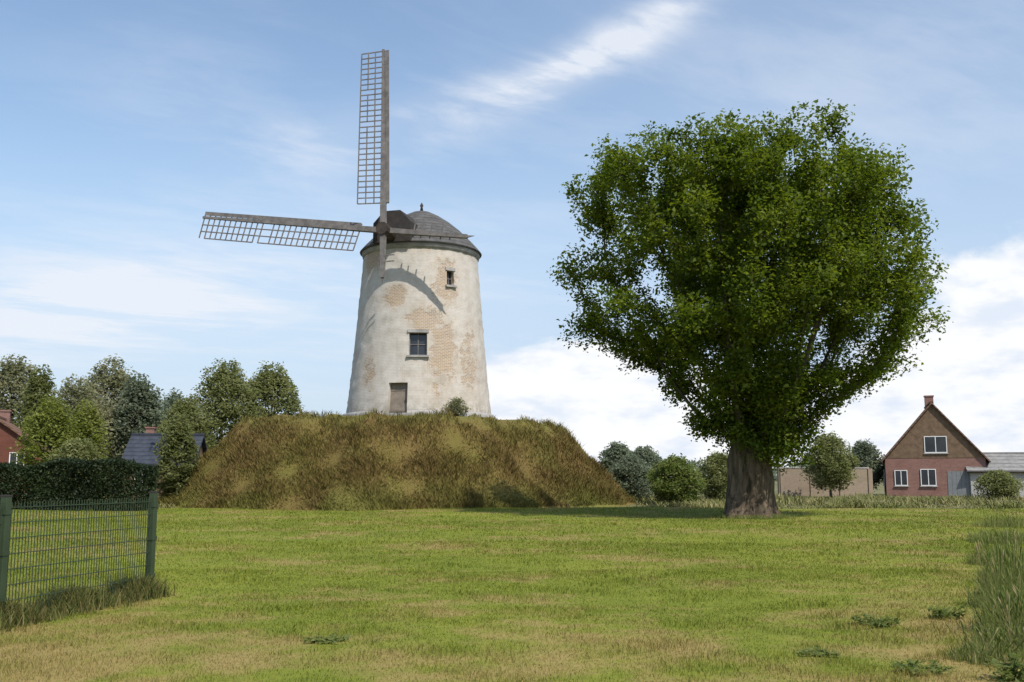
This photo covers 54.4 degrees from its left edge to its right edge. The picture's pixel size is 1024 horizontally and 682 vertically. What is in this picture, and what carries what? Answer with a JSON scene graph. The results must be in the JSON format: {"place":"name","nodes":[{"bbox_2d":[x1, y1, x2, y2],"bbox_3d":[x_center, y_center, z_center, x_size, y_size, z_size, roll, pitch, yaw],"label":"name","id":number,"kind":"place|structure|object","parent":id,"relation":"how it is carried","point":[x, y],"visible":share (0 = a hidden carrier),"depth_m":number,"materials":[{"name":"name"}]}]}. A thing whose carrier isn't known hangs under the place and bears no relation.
{"place":"outdoors","nodes":[
{"label":"outdoors","id":0,"kind":"place"},
{"bbox_2d":[0,572,178,633],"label":"unmown grass","id":1,"kind":"structure","parent":0,"point":[75,601],"depth_m":12.01,"materials":[{"name":"green plant"}]},
{"bbox_2d":[0,506,1023,681],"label":"lawn","id":2,"kind":"structure","parent":0,"point":[593,666],"depth_m":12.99,"materials":[{"name":"green plant"}]},
{"bbox_2d":[44,436,114,507],"bbox_3d":[-23.140,7.052,52.995,3.946,4.098,3.680,0,-8,0],"label":"dark shrub","id":3,"kind":"object","parent":2,"relation":"on","point":[78,448],"visible":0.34,"depth_m":52.70,"materials":[{"name":"green plant"}]},
{"bbox_2d":[0,455,161,510],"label":"clipped hedge","id":4,"kind":"object","parent":2,"relation":"on","point":[14,473],"visible":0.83,"depth_m":48.78,"materials":[{"name":"green plant"}]},
{"bbox_2d":[301,631,350,643],"bbox_3d":[-1.826,2.928,9.749,0.491,0.125,0.542,0,-8,0],"label":"leafy weed","id":5,"kind":"object","parent":2,"relation":"on","point":[331,639],"visible":0.88,"depth_m":9.65,"materials":[{"name":"green plant"}]},
{"bbox_2d":[158,407,637,510],"bbox_3d":[-7.410,7.861,64.529,32.000,5.562,32.000,0,-8,0],"label":"mound","id":6,"kind":"object","parent":2,"relation":"on","point":[455,439],"visible":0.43,"depth_m":53.75,"materials":[{"name":"green plant"}]},
{"bbox_2d":[199,49,494,417],"bbox_3d":[-10.459,-6.152,66.440,18.818,24.102,10.660,-2,-8,11],"label":"windmill","id":7,"kind":"object","parent":6,"relation":"on","point":[419,343],"visible":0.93,"depth_m":61.90,"materials":[{"name":"white paint"}]},
{"bbox_2d":[389,383,407,412],"bbox_3d":[-6.830,3.606,60.415,1.146,2.153,0.342,-2,-8,14],"label":"door","id":8,"kind":"structure","parent":7,"relation":"in","point":[398,399],"depth_m":60.42,"materials":[{"name":"brown wood"}]},
{"bbox_2d":[406,329,428,356],"bbox_3d":[-5.747,0.148,60.918,1.381,1.743,0.656,1,-8,-4],"label":"window","id":9,"kind":"structure","parent":7,"relation":"in","point":[418,341],"depth_m":61.08,"materials":[{"name":"grey wood"}]},
{"bbox_2d":[445,267,456,287],"bbox_3d":[-3.917,-3.966,62.463,0.758,1.267,0.599,5,-9,-33],"label":"window","id":10,"kind":"structure","parent":7,"relation":"in","point":[449,277],"depth_m":62.55,"materials":[{"name":"white wood"}]},
{"bbox_2d":[443,397,471,415],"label":"leafy shrub","id":11,"kind":"object","parent":6,"relation":"on","point":[458,402],"visible":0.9,"depth_m":60.01,"materials":[{"name":"green plant"}]},
{"bbox_2d":[695,512,799,519],"bbox_3d":[9.684,7.073,40.463,3.994,0.267,3.818,7,-11,-43],"label":"grass round trunk","id":12,"kind":"object","parent":2,"relation":"on","point":[723,516],"visible":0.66,"depth_m":39.38,"materials":[{"name":"green plant"}]},
{"bbox_2d":[546,98,953,518],"bbox_3d":[9.682,-0.540,41.383,16.543,16.102,15.448,0,-8,0],"label":"broadleaf tree","id":13,"kind":"object","parent":2,"relation":"on","point":[736,199],"visible":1,"depth_m":38.38,"materials":[{"name":"green plant"}]},
{"bbox_2d":[795,645,840,657],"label":"leafy weed","id":14,"kind":"object","parent":2,"relation":"on","point":[809,650],"visible":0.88,"depth_m":9.09,"materials":[{"name":"green plant"}]},
{"bbox_2d":[850,612,900,627],"bbox_3d":[4.025,3.085,10.921,0.497,0.188,0.494,2,-8,-16],"label":"leafy weed","id":15,"kind":"object","parent":2,"relation":"on","point":[874,622],"visible":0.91,"depth_m":10.93,"materials":[{"name":"green plant"}]},
{"bbox_2d":[889,659,956,676],"bbox_3d":[3.433,2.758,8.363,0.536,0.155,0.533,0,-8,0],"label":"leafy weed","id":16,"kind":"object","parent":2,"relation":"on","point":[911,664],"visible":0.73,"depth_m":8.35,"materials":[{"name":"green plant"}]},
{"bbox_2d":[927,605,967,618],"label":"leafy weed","id":17,"kind":"object","parent":2,"relation":"on","point":[941,612],"visible":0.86,"depth_m":11.35,"materials":[{"name":"green plant"}]},
{"bbox_2d":[942,618,1023,667],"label":"tall grass clump","id":18,"kind":"object","parent":2,"relation":"on","point":[978,652],"visible":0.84,"depth_m":8.84,"materials":[{"name":"green plant"}]},
{"bbox_2d":[959,584,1023,651],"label":"tall grass clump","id":19,"kind":"object","parent":2,"relation":"on","point":[1011,630],"visible":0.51,"depth_m":9.39,"materials":[{"name":"green plant"}]},
{"bbox_2d":[960,540,1023,638],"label":"tall grass clump","id":20,"kind":"object","parent":2,"relation":"on","point":[992,615],"visible":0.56,"depth_m":10.32,"materials":[{"name":"green plant"}]},
{"bbox_2d":[963,529,1023,566],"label":"tall grass clump","id":21,"kind":"object","parent":2,"relation":"on","point":[976,560],"visible":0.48,"depth_m":19.13,"materials":[{"name":"green plant"}]},
{"bbox_2d":[964,538,1023,608],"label":"tall grass clump","id":22,"kind":"object","parent":2,"relation":"on","point":[1014,583],"visible":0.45,"depth_m":12.28,"materials":[{"name":"green plant"}]},
{"bbox_2d":[964,514,1023,543],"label":"tall grass clump","id":23,"kind":"object","parent":2,"relation":"on","point":[1021,536],"visible":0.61,"depth_m":24.50,"materials":[{"name":"green plant"}]},
{"bbox_2d":[967,530,1023,585],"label":"tall grass clump","id":24,"kind":"object","parent":2,"relation":"on","point":[988,569],"visible":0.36,"depth_m":15.07,"materials":[{"name":"green plant"}]},
{"bbox_2d":[973,506,1023,527],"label":"tall grass clump","id":25,"kind":"object","parent":2,"relation":"on","point":[998,524],"visible":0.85,"depth_m":32.35,"materials":[{"name":"green plant"}]},
{"bbox_2d":[983,652,1023,681],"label":"leafy weed","id":26,"kind":"object","parent":2,"relation":"on","point":[1008,672],"visible":1,"depth_m":8.01,"materials":[{"name":"green plant"}]},
{"bbox_2d":[0,0,1023,475],"label":"sky","id":27,"kind":"structure","parent":0,"point":[124,123],"materials":[{"name":"blue"}]},
{"bbox_2d":[12,492,1023,508],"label":"rough grass","id":28,"kind":"structure","parent":0,"point":[852,501],"depth_m":61.41,"materials":[{"name":"green plant"}]},
{"bbox_2d":[628,477,1023,508],"bbox_3d":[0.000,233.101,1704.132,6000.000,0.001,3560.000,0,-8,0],"label":"ground","id":29,"kind":"structure","parent":0,"point":[880,488],"depth_m":89.19,"materials":[{"name":"green plant"}]},
{"bbox_2d":[0,410,50,501],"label":"dark brick house","id":30,"kind":"structure","parent":29,"relation":"on","point":[10,433],"depth_m":71.29,"materials":[{"name":"red brick"}]},
{"bbox_2d":[9,452,23,465],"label":"window","id":31,"kind":"structure","parent":30,"relation":"in","point":[11,458],"depth_m":71.21,"materials":[{"name":"white paint"}]},
{"bbox_2d":[0,353,52,425],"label":"background tree","id":32,"kind":"object","parent":29,"relation":"on","point":[10,371],"visible":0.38,"depth_m":95.19,"materials":[{"name":"green plant"}]},
{"bbox_2d":[12,364,65,443],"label":"background tree","id":33,"kind":"object","parent":29,"relation":"on","point":[41,383],"visible":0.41,"depth_m":83.57,"materials":[{"name":"green plant"}]},
{"bbox_2d":[6,394,85,502],"bbox_3d":[-25.977,6.191,55.652,3.961,6.519,4.333,0,-8,0],"label":"leafy shrub","id":34,"kind":"object","parent":29,"relation":"on","point":[49,436],"visible":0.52,"depth_m":55.41,"materials":[{"name":"green plant"}]},
{"bbox_2d":[0,491,158,610],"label":"fence","id":35,"kind":"object","parent":29,"relation":"on","point":[6,507],"visible":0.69,"depth_m":12.18,"materials":[{"name":"green metal"}]},
{"bbox_2d":[51,373,123,476],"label":"background tree","id":36,"kind":"object","parent":29,"relation":"on","point":[72,392],"visible":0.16,"depth_m":89.53,"materials":[{"name":"green plant"}]},
{"bbox_2d":[68,398,111,502],"bbox_3d":[-24.817,6.472,57.730,3.250,6.520,3.211,0,-8,0],"label":"leafy shrub","id":37,"kind":"object","parent":29,"relation":"on","point":[89,422],"visible":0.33,"depth_m":57.68,"materials":[{"name":"green plant"}]},
{"bbox_2d":[73,354,144,494],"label":"background tree","id":38,"kind":"object","parent":29,"relation":"on","point":[106,376],"visible":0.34,"depth_m":97.40,"materials":[{"name":"green plant"}]},
{"bbox_2d":[105,371,167,474],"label":"background tree","id":39,"kind":"object","parent":29,"relation":"on","point":[139,397],"visible":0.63,"depth_m":91.14,"materials":[{"name":"green plant"}]},
{"bbox_2d":[113,389,170,476],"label":"background tree","id":40,"kind":"object","parent":29,"relation":"on","point":[164,410],"visible":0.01,"depth_m":103.92,"materials":[{"name":"green plant"}]},
{"bbox_2d":[121,427,207,498],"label":"slate roofed cottage","id":41,"kind":"structure","parent":29,"relation":"on","point":[139,448],"depth_m":72.33,"materials":[{"name":"grey tile"}]},
{"bbox_2d":[158,387,192,424],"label":"background tree","id":42,"kind":"object","parent":29,"relation":"on","point":[174,396],"visible":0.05,"depth_m":109.56,"materials":[{"name":"green plant"}]},
{"bbox_2d":[152,410,201,498],"bbox_3d":[-19.311,6.864,57.640,2.951,5.721,2.872,0,-8,0],"label":"dark shrub","id":43,"kind":"object","parent":29,"relation":"on","point":[176,437],"visible":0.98,"depth_m":57.15,"materials":[{"name":"green plant"}]},
{"bbox_2d":[156,393,220,450],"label":"background tree","id":44,"kind":"object","parent":29,"relation":"on","point":[195,419],"visible":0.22,"depth_m":81.44,"materials":[{"name":"green plant"}]},
{"bbox_2d":[181,358,264,448],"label":"background tree","id":45,"kind":"object","parent":29,"relation":"on","point":[229,392],"visible":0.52,"depth_m":86.93,"materials":[{"name":"green plant"}]},
{"bbox_2d":[229,360,307,423],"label":"background tree","id":46,"kind":"object","parent":29,"relation":"on","point":[272,385],"visible":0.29,"depth_m":91.21,"materials":[{"name":"green plant"}]},
{"bbox_2d":[597,441,636,470],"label":"background tree","id":47,"kind":"object","parent":29,"relation":"on","point":[615,451],"visible":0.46,"depth_m":147.83,"materials":[{"name":"green plant"}]},
{"bbox_2d":[606,453,652,501],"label":"dark shrub","id":48,"kind":"object","parent":29,"relation":"on","point":[628,475],"visible":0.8,"depth_m":68.48,"materials":[{"name":"green plant"}]},
{"bbox_2d":[631,445,662,481],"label":"background tree","id":49,"kind":"object","parent":29,"relation":"on","point":[648,455],"visible":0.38,"depth_m":162.41,"materials":[{"name":"green plant"}]},
{"bbox_2d":[644,453,706,503],"bbox_3d":[10.373,8.808,63.292,3.911,3.388,3.900,7,-10,-42],"label":"leafy shrub","id":50,"kind":"object","parent":29,"relation":"on","point":[672,476],"visible":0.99,"depth_m":62.62,"materials":[{"name":"green plant"}]},
{"bbox_2d":[696,450,727,500],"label":"dark shrub","id":51,"kind":"object","parent":29,"relation":"on","point":[714,467],"visible":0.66,"depth_m":70.63,"materials":[{"name":"green plant"}]},
{"bbox_2d":[662,445,882,480],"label":"distant woodland","id":52,"kind":"object","parent":29,"relation":"on","point":[773,467],"visible":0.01,"depth_m":356.29,"materials":[{"name":"green plant"}]},
{"bbox_2d":[777,467,872,496],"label":"garden wall","id":53,"kind":"structure","parent":29,"relation":"on","point":[789,482],"depth_m":89.70,"materials":[{"name":"concrete"}]},
{"bbox_2d":[799,431,861,496],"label":"background tree","id":54,"kind":"object","parent":29,"relation":"on","point":[831,460],"visible":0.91,"depth_m":84.49,"materials":[{"name":"green plant"}]},
{"bbox_2d":[851,438,884,491],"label":"background tree","id":55,"kind":"object","parent":29,"relation":"on","point":[865,452],"visible":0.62,"depth_m":96.52,"materials":[{"name":"green plant"}]},
{"bbox_2d":[879,395,990,496],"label":"gabled house","id":56,"kind":"structure","parent":29,"relation":"on","point":[934,450],"depth_m":90.24,"materials":[{"name":"red brick"}]},
{"bbox_2d":[894,470,908,486],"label":"window","id":57,"kind":"structure","parent":56,"relation":"in","point":[901,477],"depth_m":90.74,"materials":[{"name":"white paint"}]},
{"bbox_2d":[920,469,937,486],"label":"window","id":58,"kind":"structure","parent":56,"relation":"in","point":[928,476],"depth_m":89.99,"materials":[{"name":"white paint"}]},
{"bbox_2d":[924,436,948,453],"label":"window","id":59,"kind":"structure","parent":56,"relation":"in","point":[932,444],"depth_m":90.15,"materials":[{"name":"white paint"}]},
{"bbox_2d":[947,471,970,495],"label":"door","id":60,"kind":"structure","parent":56,"relation":"in","point":[952,480],"depth_m":89.16,"materials":[{"name":"metal"}]},
{"bbox_2d":[965,452,1023,496],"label":"rendered outbuilding","id":61,"kind":"structure","parent":29,"relation":"on","point":[1012,463],"depth_m":88.60,"materials":[{"name":"grey tile"}]},
{"bbox_2d":[971,467,1023,499],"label":"leafy shrub","id":62,"kind":"object","parent":29,"relation":"on","point":[1006,486],"visible":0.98,"depth_m":76.54,"materials":[{"name":"green plant"}]}
]}

